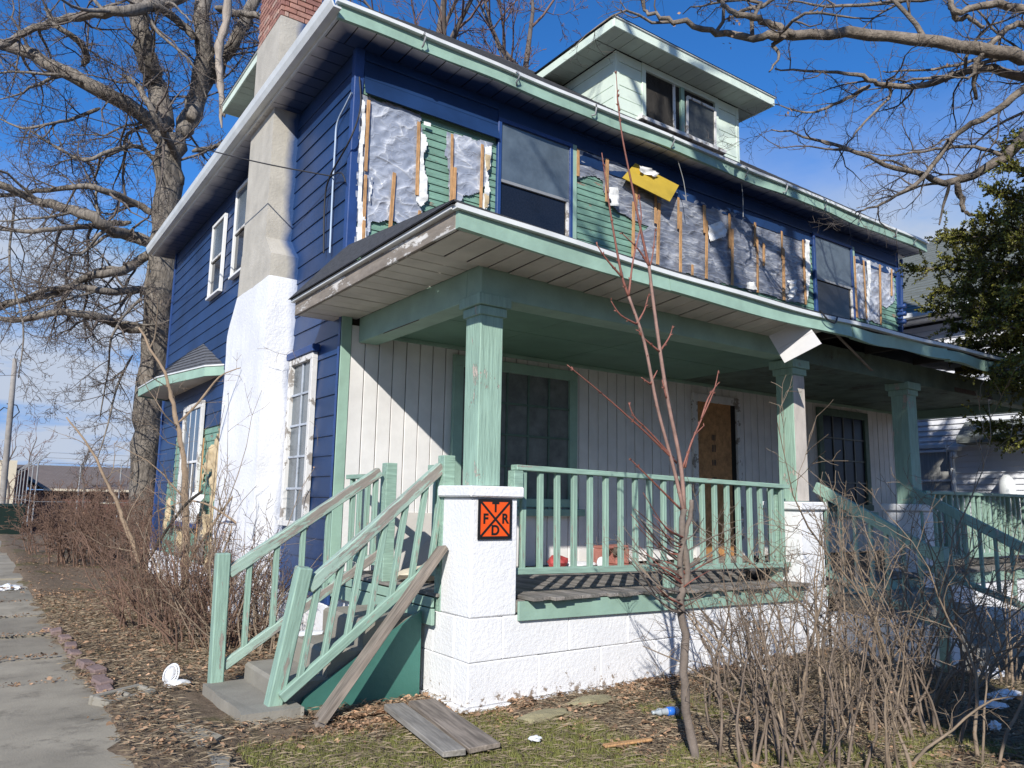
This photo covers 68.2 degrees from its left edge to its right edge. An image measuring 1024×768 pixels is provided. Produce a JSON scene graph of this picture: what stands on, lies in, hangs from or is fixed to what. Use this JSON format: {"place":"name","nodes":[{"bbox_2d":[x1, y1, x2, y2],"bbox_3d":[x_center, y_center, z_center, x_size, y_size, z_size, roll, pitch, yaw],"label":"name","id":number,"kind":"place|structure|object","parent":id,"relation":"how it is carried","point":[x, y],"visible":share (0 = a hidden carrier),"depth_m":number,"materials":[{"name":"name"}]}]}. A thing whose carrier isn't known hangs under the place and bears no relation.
{"place":"outdoors","nodes":[
{"label":"outdoors","id":0,"kind":"place"},
{"bbox_2d":[0,541,134,767],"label":"sidewalk","id":1,"kind":"structure","parent":0,"point":[47,724],"depth_m":5.09,"materials":[{"name":"concrete"}]},
{"bbox_2d":[0,583,22,590],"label":"plastic bag","id":2,"kind":"object","parent":1,"relation":"on","point":[9,585],"visible":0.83,"depth_m":11.23,"materials":[{"name":"white plastic"}]},
{"bbox_2d":[50,627,62,636],"bbox_3d":[-4.547,2.477,7.554,0.100,0.065,0.200,-3,-5,-32],"label":"paver brick","id":3,"kind":"object","parent":1,"relation":"on","point":[53,631],"visible":0.88,"depth_m":7.48,"materials":[{"name":"brick"}]},
{"bbox_2d":[397,565,433,581],"bbox_3d":[-0.738,1.635,6.578,0.616,0.140,0.433,7,-11,-35],"label":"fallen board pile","id":4,"kind":"object","parent":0,"point":[403,573],"visible":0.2,"depth_m":6.39,"materials":[{"name":"beige wood"}]},
{"bbox_2d":[0,532,1023,767],"bbox_3d":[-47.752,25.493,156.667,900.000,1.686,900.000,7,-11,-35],"label":"ground","id":5,"kind":"structure","parent":0,"point":[208,709],"depth_m":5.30,"materials":[{"name":"plant"}]},
{"bbox_2d":[0,358,19,502],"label":"utility pole","id":6,"kind":"object","parent":5,"relation":"on","point":[6,454],"visible":0.8,"depth_m":39.89,"materials":[{"name":"grey wood"}]},
{"bbox_2d":[0,503,26,533],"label":"wheeled bin","id":7,"kind":"object","parent":5,"relation":"on","point":[4,514],"visible":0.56,"depth_m":25.81,"materials":[{"name":"green plastic"}]},
{"bbox_2d":[0,415,32,503],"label":"bare tree","id":8,"kind":"object","parent":5,"relation":"on","point":[8,495],"visible":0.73,"depth_m":46.30,"materials":[{"name":"brown plant"}]},
{"bbox_2d":[21,417,57,489],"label":"bare tree","id":9,"kind":"object","parent":5,"relation":"on","point":[31,455],"visible":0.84,"depth_m":71.42,"materials":[{"name":"brown plant"}]},
{"bbox_2d":[57,634,71,643],"bbox_3d":[-4.299,2.454,7.276,0.100,0.065,0.200,10,-12,-37],"label":"paver brick","id":10,"kind":"object","parent":5,"relation":"on","point":[63,637],"visible":0.7,"depth_m":7.22,"materials":[{"name":"brick"}]},
{"bbox_2d":[0,460,129,532],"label":"school building","id":11,"kind":"structure","parent":5,"relation":"on","point":[45,473],"depth_m":59.19,"materials":[{"name":"brown brick"}]},
{"bbox_2d":[0,481,137,554],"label":"brush thicket","id":12,"kind":"object","parent":5,"relation":"on","point":[31,537],"visible":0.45,"depth_m":17.95,"materials":[{"name":"brown plant"}]},
{"bbox_2d":[64,641,77,651],"bbox_3d":[-4.052,2.414,6.952,0.100,0.065,0.200,8,-11,-31],"label":"paver brick","id":13,"kind":"object","parent":5,"relation":"on","point":[70,644],"visible":0.8,"depth_m":6.89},
{"bbox_2d":[13,452,129,531],"bbox_3d":[-25.515,6.316,43.938,14.547,3.650,32.112,20,-21,-65],"label":"security fence","id":14,"kind":"object","parent":5,"relation":"on","point":[40,459],"visible":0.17,"depth_m":36.51,"materials":[{"name":"grey metal"}]},
{"bbox_2d":[66,649,82,659],"bbox_3d":[-3.833,2.372,6.630,0.100,0.065,0.200,16,-16,-34],"label":"paver brick","id":15,"kind":"object","parent":5,"relation":"on","point":[77,652],"visible":0.68,"depth_m":6.58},
{"bbox_2d":[6,453,152,566],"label":"brush thicket","id":16,"kind":"object","parent":5,"relation":"on","point":[58,544],"visible":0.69,"depth_m":15.47,"materials":[{"name":"brown plant"}]},
{"bbox_2d":[75,659,95,669],"bbox_3d":[-3.454,2.274,6.126,0.100,0.065,0.200,18,-18,-42],"label":"paver brick","id":17,"kind":"object","parent":5,"relation":"on","point":[82,663],"visible":0.64,"depth_m":6.08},
{"bbox_2d":[72,442,115,521],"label":"bare tree","id":18,"kind":"object","parent":5,"relation":"on","point":[86,469],"visible":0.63,"depth_m":58.18,"materials":[{"name":"brown plant"}]},
{"bbox_2d":[86,664,106,675],"bbox_3d":[-3.256,2.250,5.929,0.200,0.065,0.100,-7,-7,43],"label":"paver brick","id":19,"kind":"object","parent":5,"relation":"on","point":[96,669],"visible":0.72,"depth_m":5.88,"materials":[{"name":"brick"}]},
{"bbox_2d":[42,473,153,557],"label":"brush thicket","id":20,"kind":"object","parent":5,"relation":"on","point":[101,501],"visible":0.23,"depth_m":17.41,"materials":[{"name":"brown plant"}]},
{"bbox_2d":[92,674,106,677],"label":"paver brick","id":21,"kind":"object","parent":5,"relation":"on","point":[94,676],"visible":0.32,"depth_m":5.74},
{"bbox_2d":[91,676,113,687],"bbox_3d":[-3.007,2.199,5.555,0.200,0.065,0.100,-7,-7,44],"label":"paver brick","id":22,"kind":"object","parent":5,"relation":"on","point":[101,680],"visible":0.66,"depth_m":5.52,"materials":[{"name":"brick"}]},
{"bbox_2d":[95,683,113,693],"bbox_3d":[-2.911,2.195,5.409,0.100,0.065,0.200,-2,-5,-35],"label":"paver brick","id":23,"kind":"object","parent":5,"relation":"on","point":[107,687],"visible":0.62,"depth_m":5.39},
{"bbox_2d":[88,684,155,706],"bbox_3d":[-2.729,2.237,5.293,0.191,0.165,0.406,5,-7,24],"label":"concrete block","id":24,"kind":"object","parent":5,"relation":"on","point":[97,701],"depth_m":5.25,"materials":[{"name":"grey concrete"}]},
{"bbox_2d":[90,491,153,550],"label":"brush thicket","id":25,"kind":"object","parent":5,"relation":"on","point":[129,522],"visible":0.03,"depth_m":15.19,"materials":[{"name":"brown plant"}]},
{"bbox_2d":[0,0,261,544],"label":"oak tree","id":26,"kind":"object","parent":5,"relation":"on","point":[208,70],"visible":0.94,"depth_m":19.97,"materials":[{"name":"brown plant"}]},
{"bbox_2d":[55,478,212,607],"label":"bare shrub","id":27,"kind":"object","parent":5,"relation":"on","point":[95,552],"visible":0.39,"depth_m":9.93,"materials":[{"name":"brown plant"}]},
{"bbox_2d":[39,485,242,641],"bbox_3d":[-3.906,2.000,8.548,2.423,1.689,2.481,0,-9,5],"label":"bare shrub","id":28,"kind":"object","parent":5,"relation":"on","point":[119,616],"visible":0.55,"depth_m":8.24,"materials":[{"name":"brown plant"}]},
{"bbox_2d":[130,490,202,568],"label":"fallen branch","id":29,"kind":"object","parent":28,"relation":"in","point":[183,507],"visible":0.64,"depth_m":8.79,"materials":[{"name":"brown wood"}]},
{"bbox_2d":[18,504,309,654],"bbox_3d":[-2.998,1.962,7.483,2.416,1.534,2.308,-2,-9,21],"label":"bare shrub","id":30,"kind":"object","parent":5,"relation":"on","point":[194,583],"visible":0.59,"depth_m":7.37,"materials":[{"name":"brown plant"}]},
{"bbox_2d":[44,276,295,619],"bbox_3d":[-3.732,0.950,8.946,3.370,4.391,1.409,0,-9,7],"label":"young tree","id":31,"kind":"object","parent":5,"relation":"on","point":[184,469],"visible":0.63,"depth_m":9.09,"materials":[{"name":"beige plant"}]},
{"bbox_2d":[162,663,190,687],"bbox_3d":[-2.560,2.213,5.728,0.228,0.171,0.134,0,-9,8],"label":"plastic fan cage","id":32,"kind":"object","parent":5,"relation":"on","point":[167,675],"visible":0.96,"depth_m":5.73,"materials":[{"name":"white plastic"}]},
{"bbox_2d":[114,411,240,639],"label":"bare shrub","id":33,"kind":"object","parent":5,"relation":"on","point":[140,589],"visible":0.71,"depth_m":7.57,"materials":[{"name":"brown plant"}]},
{"bbox_2d":[176,722,221,746],"bbox_3d":[-1.943,2.118,4.454,0.360,0.090,0.538,9,-12,-43],"label":"broken slab","id":34,"kind":"object","parent":5,"relation":"on","point":[217,737],"depth_m":4.49,"materials":[{"name":"concrete"}]},
{"bbox_2d":[107,383,321,653],"bbox_3d":[-3.012,1.355,7.845,1.966,2.600,2.182,7,-11,-35],"label":"bare shrub","id":35,"kind":"object","parent":5,"relation":"on","point":[209,573],"visible":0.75,"depth_m":7.24,"materials":[{"name":"brown plant"}]},
{"bbox_2d":[207,752,229,767],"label":"broken slab","id":36,"kind":"object","parent":5,"relation":"on","point":[218,760],"depth_m":4.07,"materials":[{"name":"concrete"}]},
{"bbox_2d":[162,494,307,655],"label":"bare shrub","id":37,"kind":"object","parent":5,"relation":"on","point":[254,622],"visible":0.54,"depth_m":7.08,"materials":[{"name":"brown plant"}]},
{"bbox_2d":[210,0,492,66],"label":"bare tree","id":38,"kind":"object","parent":5,"relation":"on","point":[442,24],"visible":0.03,"depth_m":23.04,"materials":[{"name":"brown plant"}]},
{"bbox_2d":[311,545,447,727],"bbox_3d":[-0.901,1.728,5.245,0.130,1.527,0.047,-15,-59,50],"label":"leaning plank","id":39,"kind":"object","parent":5,"relation":"on","point":[340,691],"visible":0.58,"depth_m":5.18,"materials":[{"name":"wood"}]},
{"bbox_2d":[384,703,465,757],"bbox_3d":[-0.558,2.118,4.664,0.146,0.040,1.009,6,-9,-28],"label":"ground plank","id":40,"kind":"object","parent":5,"relation":"on","point":[433,737],"visible":1,"depth_m":4.56,"materials":[{"name":"grey wood"}]},
{"bbox_2d":[408,698,499,753],"bbox_3d":[-0.387,2.130,4.758,0.207,0.037,0.998,6,-8,-28],"label":"ground plank","id":41,"kind":"object","parent":5,"relation":"on","point":[469,737],"visible":0.98,"depth_m":4.65,"materials":[{"name":"grey wood"}]},
{"bbox_2d":[387,0,603,69],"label":"bare tree","id":42,"kind":"object","parent":5,"relation":"on","point":[502,47],"visible":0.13,"depth_m":24.77,"materials":[{"name":"brown plant"}]},
{"bbox_2d":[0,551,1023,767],"bbox_3d":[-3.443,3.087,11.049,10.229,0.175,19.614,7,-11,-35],"label":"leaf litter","id":43,"kind":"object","parent":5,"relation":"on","point":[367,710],"visible":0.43,"depth_m":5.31,"materials":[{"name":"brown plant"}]},
{"bbox_2d":[517,708,572,724],"bbox_3d":[0.231,2.224,5.067,0.442,0.071,0.183,7,-11,-35],"label":"flat stone","id":44,"kind":"object","parent":5,"relation":"on","point":[542,714],"visible":0.9,"depth_m":5.00,"materials":[{"name":"beige stone"}]},
{"bbox_2d":[138,0,1023,726],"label":"house","id":45,"kind":"structure","parent":5,"relation":"on","point":[420,284],"depth_m":8.44,"materials":[{"name":"blue wood"}]},
{"bbox_2d":[0,94,328,175],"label":"overhead wire","id":46,"kind":"object","parent":45,"relation":"attached to","point":[174,140],"visible":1,"depth_m":9.26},
{"bbox_2d":[175,400,205,523],"bbox_3d":[-5.212,1.264,12.210,0.070,1.900,1.300,7,-11,-35],"label":"window","id":47,"kind":"structure","parent":45,"relation":"in","point":[194,421],"depth_m":12.11,"materials":[{"name":"white wood"}]},
{"bbox_2d":[205,213,227,300],"bbox_3d":[-4.735,-2.024,12.131,0.070,1.270,0.770,7,-11,-35],"label":"window","id":48,"kind":"structure","parent":45,"relation":"in","point":[219,229],"depth_m":12.13,"materials":[{"name":"white paint"}]},
{"bbox_2d":[228,178,247,280],"bbox_3d":[-3.941,-2.284,11.040,0.070,1.400,0.830,7,-11,-35],"label":"window","id":49,"kind":"structure","parent":45,"relation":"in","point":[241,193],"depth_m":11.21,"materials":[{"name":"white paint"}]},
{"bbox_2d":[277,343,319,527],"bbox_3d":[-2.325,0.568,8.210,0.080,1.920,0.820,7,-11,-35],"label":"window","id":50,"kind":"structure","parent":45,"relation":"in","point":[302,377],"depth_m":8.23,"materials":[{"name":"white wood"}]},
{"bbox_2d":[298,630,323,636],"bbox_3d":[-1.593,1.963,5.953,0.242,0.050,0.141,7,-11,-35],"label":"torn bag","id":51,"kind":"object","parent":45,"relation":"on","point":[314,633],"visible":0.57,"depth_m":5.93,"materials":[{"name":"white plastic"}]},
{"bbox_2d":[394,512,431,570],"bbox_3d":[-0.853,1.586,7.694,0.800,0.560,0.335,7,-11,-35],"label":"leaning board","id":52,"kind":"object","parent":45,"relation":"on","point":[408,542],"visible":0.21,"depth_m":7.62,"materials":[{"name":"white wood"}]},
{"bbox_2d":[477,499,511,539],"bbox_3d":[-0.123,0.987,5.528,0.296,0.290,0.009,7,-11,-35],"label":"warning sign","id":53,"kind":"object","parent":45,"relation":"attached to","point":[494,518],"visible":1,"depth_m":5.52,"materials":[{"name":"orange metal"}]},
{"bbox_2d":[450,354,577,507],"bbox_3d":[0.070,0.575,8.650,1.750,1.640,0.070,7,-11,-35],"label":"window","id":54,"kind":"structure","parent":45,"relation":"in","point":[539,405],"depth_m":8.80,"materials":[{"name":"black glass"}]},
{"bbox_2d":[495,117,576,238],"bbox_3d":[0.315,-2.184,9.238,1.220,1.900,0.082,7,-11,-35],"label":"window","id":55,"kind":"structure","parent":45,"relation":"in","point":[536,184],"depth_m":9.28,"materials":[{"name":"grey glass"}]},
{"bbox_2d":[547,555,567,566],"bbox_3d":[0.510,1.966,8.347,0.236,0.168,0.206,3,-9,-11],"label":"crumpled bag","id":56,"kind":"object","parent":45,"relation":"on","point":[563,561],"visible":0.56,"depth_m":8.28,"materials":[{"name":"red plastic"}]},
{"bbox_2d":[567,561,596,565],"bbox_3d":[0.719,2.058,8.621,0.612,0.087,0.264,7,-11,-35],"label":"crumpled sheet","id":57,"kind":"object","parent":45,"relation":"on","point":[581,563],"visible":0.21,"depth_m":8.55,"materials":[{"name":"white paper"}]},
{"bbox_2d":[593,544,628,565],"bbox_3d":[1.165,2.016,8.871,0.427,0.256,0.197,8,-11,-40],"label":"masonry block","id":58,"kind":"object","parent":45,"relation":"on","point":[597,551],"depth_m":8.81,"materials":[{"name":"brick"}]},
{"bbox_2d":[622,163,678,201],"bbox_3d":[1.912,-2.754,10.339,1.088,0.488,0.138,6,-10,-30],"label":"hanging board","id":59,"kind":"object","parent":45,"relation":"hanging from","point":[650,180],"visible":1,"depth_m":10.32,"materials":[{"name":"yellow wood"}]},
{"bbox_2d":[691,392,747,561],"bbox_3d":[2.903,1.295,10.549,1.020,2.290,0.116,7,-11,-35],"label":"door","id":60,"kind":"structure","parent":45,"relation":"in","point":[717,447],"depth_m":10.61,"materials":[{"name":"brown wood"}]},
{"bbox_2d":[769,325,821,362],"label":"hanging soffit","id":61,"kind":"structure","parent":45,"relation":"hanging from","point":[791,342],"depth_m":7.43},
{"bbox_2d":[811,232,857,320],"bbox_3d":[5.510,-1.537,12.867,1.240,1.900,0.082,7,-11,-35],"label":"window","id":62,"kind":"structure","parent":45,"relation":"in","point":[832,260],"depth_m":12.89,"materials":[{"name":"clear glass"}]},
{"bbox_2d":[816,407,873,510],"bbox_3d":[5.477,1.248,12.428,1.450,1.640,0.070,7,-11,-35],"label":"window","id":63,"kind":"structure","parent":45,"relation":"in","point":[847,432],"depth_m":12.48,"materials":[{"name":"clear glass"}]},
{"bbox_2d":[565,694,615,706],"bbox_3d":[0.573,2.294,5.481,0.452,0.050,0.209,7,-11,-35],"label":"flat stone","id":64,"kind":"object","parent":5,"relation":"on","point":[599,699],"visible":0.9,"depth_m":5.43,"materials":[{"name":"beige stone"}]},
{"bbox_2d":[602,738,652,747],"bbox_3d":[0.694,2.140,4.513,0.337,0.021,0.047,5,-9,-23],"label":"ground plank","id":65,"kind":"object","parent":5,"relation":"on","point":[614,744],"visible":1,"depth_m":4.50,"materials":[{"name":"beige wood"}]},
{"bbox_2d":[236,685,1023,767],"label":"lawn grass","id":66,"kind":"structure","parent":5,"relation":"on","point":[250,760],"depth_m":4.42,"materials":[{"name":"green plant"}]},
{"bbox_2d":[528,735,541,741],"bbox_3d":[0.134,2.117,4.524,0.089,0.032,0.076,7,-11,-35],"label":"foam scrap","id":67,"kind":"object","parent":66,"relation":"on","point":[536,738],"visible":1,"depth_m":4.50,"materials":[{"name":"white plastic"}]},
{"bbox_2d":[567,70,739,762],"bbox_3d":[0.866,0.166,4.519,1.388,4.162,0.479,7,-11,-35],"label":"maple sapling","id":68,"kind":"object","parent":5,"relation":"on","point":[682,558],"visible":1,"depth_m":4.50,"materials":[{"name":"brown plant"}]},
{"bbox_2d":[651,706,678,715],"bbox_3d":[1.035,2.217,5.112,0.198,0.063,0.064,4,-9,-21],"label":"crushed bottle","id":69,"kind":"object","parent":5,"relation":"on","point":[670,711],"visible":1,"depth_m":5.10,"materials":[{"name":"plastic"}]},
{"bbox_2d":[584,517,875,749],"bbox_3d":[1.429,1.580,4.960,1.646,1.447,1.492,2,-9,-9],"label":"bare shrub","id":70,"kind":"object","parent":5,"relation":"on","point":[781,718],"visible":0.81,"depth_m":4.83,"materials":[{"name":"brown plant"}]},
{"bbox_2d":[655,507,808,712],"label":"bare shrub","id":71,"kind":"object","parent":5,"relation":"on","point":[714,663],"visible":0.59,"depth_m":5.55,"materials":[{"name":"brown plant"}]},
{"bbox_2d":[675,538,840,700],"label":"bare shrub","id":72,"kind":"object","parent":5,"relation":"on","point":[741,657],"visible":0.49,"depth_m":5.80,"materials":[{"name":"brown plant"}]},
{"bbox_2d":[688,576,849,767],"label":"bare shrub","id":73,"kind":"object","parent":5,"relation":"on","point":[757,754],"visible":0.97,"depth_m":4.34,"materials":[{"name":"brown plant"}]},
{"bbox_2d":[565,0,1023,252],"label":"oak tree","id":74,"kind":"object","parent":5,"relation":"on","point":[991,51],"visible":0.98,"depth_m":9.46,"materials":[{"name":"brown plant"}]},
{"bbox_2d":[729,494,859,696],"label":"bare shrub","id":75,"kind":"object","parent":5,"relation":"on","point":[829,642],"visible":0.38,"depth_m":6.00,"materials":[{"name":"brown plant"}]},
{"bbox_2d":[707,578,908,767],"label":"bare shrub","id":76,"kind":"object","parent":5,"relation":"on","point":[838,737],"visible":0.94,"depth_m":4.32,"materials":[{"name":"brown plant"}]},
{"bbox_2d":[649,364,1023,720],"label":"bare shrub","id":77,"kind":"object","parent":5,"relation":"on","point":[880,641],"visible":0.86,"depth_m":5.17,"materials":[{"name":"brown plant"}]},
{"bbox_2d":[763,481,955,720],"bbox_3d":[2.367,1.527,5.355,1.272,1.671,1.410,2,-9,-8],"label":"bare shrub","id":78,"kind":"object","parent":5,"relation":"on","point":[861,704],"visible":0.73,"depth_m":5.32,"materials":[{"name":"brown plant"}]},
{"bbox_2d":[729,478,1023,724],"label":"bare shrub","id":79,"kind":"object","parent":5,"relation":"on","point":[938,695],"visible":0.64,"depth_m":5.63,"materials":[{"name":"brown plant"}]},
{"bbox_2d":[801,481,969,733],"bbox_3d":[2.663,1.527,5.329,1.829,1.677,1.040,7,-11,-35],"label":"bare shrub","id":80,"kind":"object","parent":5,"relation":"on","point":[871,719],"visible":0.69,"depth_m":5.01,"materials":[{"name":"brown plant"}]},
{"bbox_2d":[810,490,975,687],"bbox_3d":[3.182,1.730,6.553,1.104,1.662,1.655,7,-11,-35],"label":"bare shrub","id":81,"kind":"object","parent":5,"relation":"on","point":[889,599],"visible":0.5,"depth_m":6.31,"materials":[{"name":"brown plant"}]},
{"bbox_2d":[767,547,1021,744],"bbox_3d":[2.679,1.712,5.046,1.299,1.223,1.416,7,-11,-35],"label":"bare shrub","id":82,"kind":"object","parent":5,"relation":"on","point":[935,722],"visible":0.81,"depth_m":4.92,"materials":[{"name":"brown plant"}]},
{"bbox_2d":[775,610,1023,767],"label":"bare shrub","id":83,"kind":"object","parent":5,"relation":"on","point":[888,738],"visible":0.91,"depth_m":4.21,"materials":[{"name":"brown plant"}]},
{"bbox_2d":[821,497,1023,693],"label":"bare shrub","id":84,"kind":"object","parent":5,"relation":"on","point":[959,644],"visible":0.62,"depth_m":5.96,"materials":[{"name":"brown plant"}]},
{"bbox_2d":[848,482,1023,767],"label":"bare shrub","id":85,"kind":"object","parent":5,"relation":"on","point":[1003,744],"visible":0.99,"depth_m":4.48,"materials":[{"name":"brown plant"}]},
{"bbox_2d":[864,490,1023,686],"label":"bare shrub","id":86,"kind":"object","parent":5,"relation":"on","point":[1010,653],"visible":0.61,"depth_m":6.45,"materials":[{"name":"brown plant"}]},
{"bbox_2d":[895,126,1023,458],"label":"yew tree","id":87,"kind":"object","parent":5,"relation":"on","point":[1007,238],"visible":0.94,"depth_m":9.54,"materials":[{"name":"green plant"}]},
{"bbox_2d":[898,219,1023,557],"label":"neighbour house","id":88,"kind":"structure","parent":5,"relation":"on","point":[1004,475],"depth_m":16.09,"materials":[{"name":"white wood"}]},
{"bbox_2d":[919,450,951,491],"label":"window","id":89,"kind":"structure","parent":88,"relation":"in","point":[933,467],"depth_m":16.25,"materials":[{"name":"white glass"}]},
{"bbox_2d":[977,666,1004,678],"bbox_3d":[4.168,2.528,6.610,0.302,0.120,0.214,7,-11,-35],"label":"paper scrap","id":90,"kind":"object","parent":5,"relation":"on","point":[993,673],"visible":0.14,"depth_m":6.56,"materials":[{"name":"white paper"}]},
{"bbox_2d":[979,700,1008,708],"bbox_3d":[3.503,2.341,5.528,0.246,0.035,0.208,7,-11,-35],"label":"foam plate","id":91,"kind":"object","parent":5,"relation":"on","point":[994,704],"visible":0.7,"depth_m":5.49,"materials":[{"name":"plastic"}]},
{"bbox_2d":[988,720,1001,731],"bbox_3d":[3.179,2.252,4.980,0.079,0.074,0.100,-3,-10,23],"label":"foam cup","id":92,"kind":"object","parent":5,"relation":"on","point":[995,725],"visible":0.98,"depth_m":4.96,"materials":[{"name":"plastic"}]},
{"bbox_2d":[987,689,1021,699],"bbox_3d":[3.803,2.403,5.860,0.442,0.068,0.174,7,-11,-35],"label":"plastic bag","id":93,"kind":"object","parent":5,"relation":"on","point":[1007,691],"visible":0.59,"depth_m":5.83,"materials":[{"name":"white plastic"}]},
{"bbox_2d":[0,0,1023,489],"label":"sky","id":94,"kind":"structure","parent":0,"point":[813,171],"materials":[{"name":"blue"}]},
{"bbox_2d":[597,557,601,565],"bbox_3d":[1.002,1.996,8.435,0.140,0.140,0.034,7,-11,-35],"label":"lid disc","id":95,"kind":"object","parent":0,"point":[599,561],"visible":0.36,"depth_m":8.41,"materials":[{"name":"white plastic"}]},
{"bbox_2d":[744,556,769,579],"bbox_3d":[2.501,1.889,7.740,0.344,0.255,0.243,7,-11,-35],"label":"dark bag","id":96,"kind":"object","parent":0,"point":[754,575],"visible":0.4,"depth_m":7.64,"materials":[{"name":"black plastic"}]}
]}

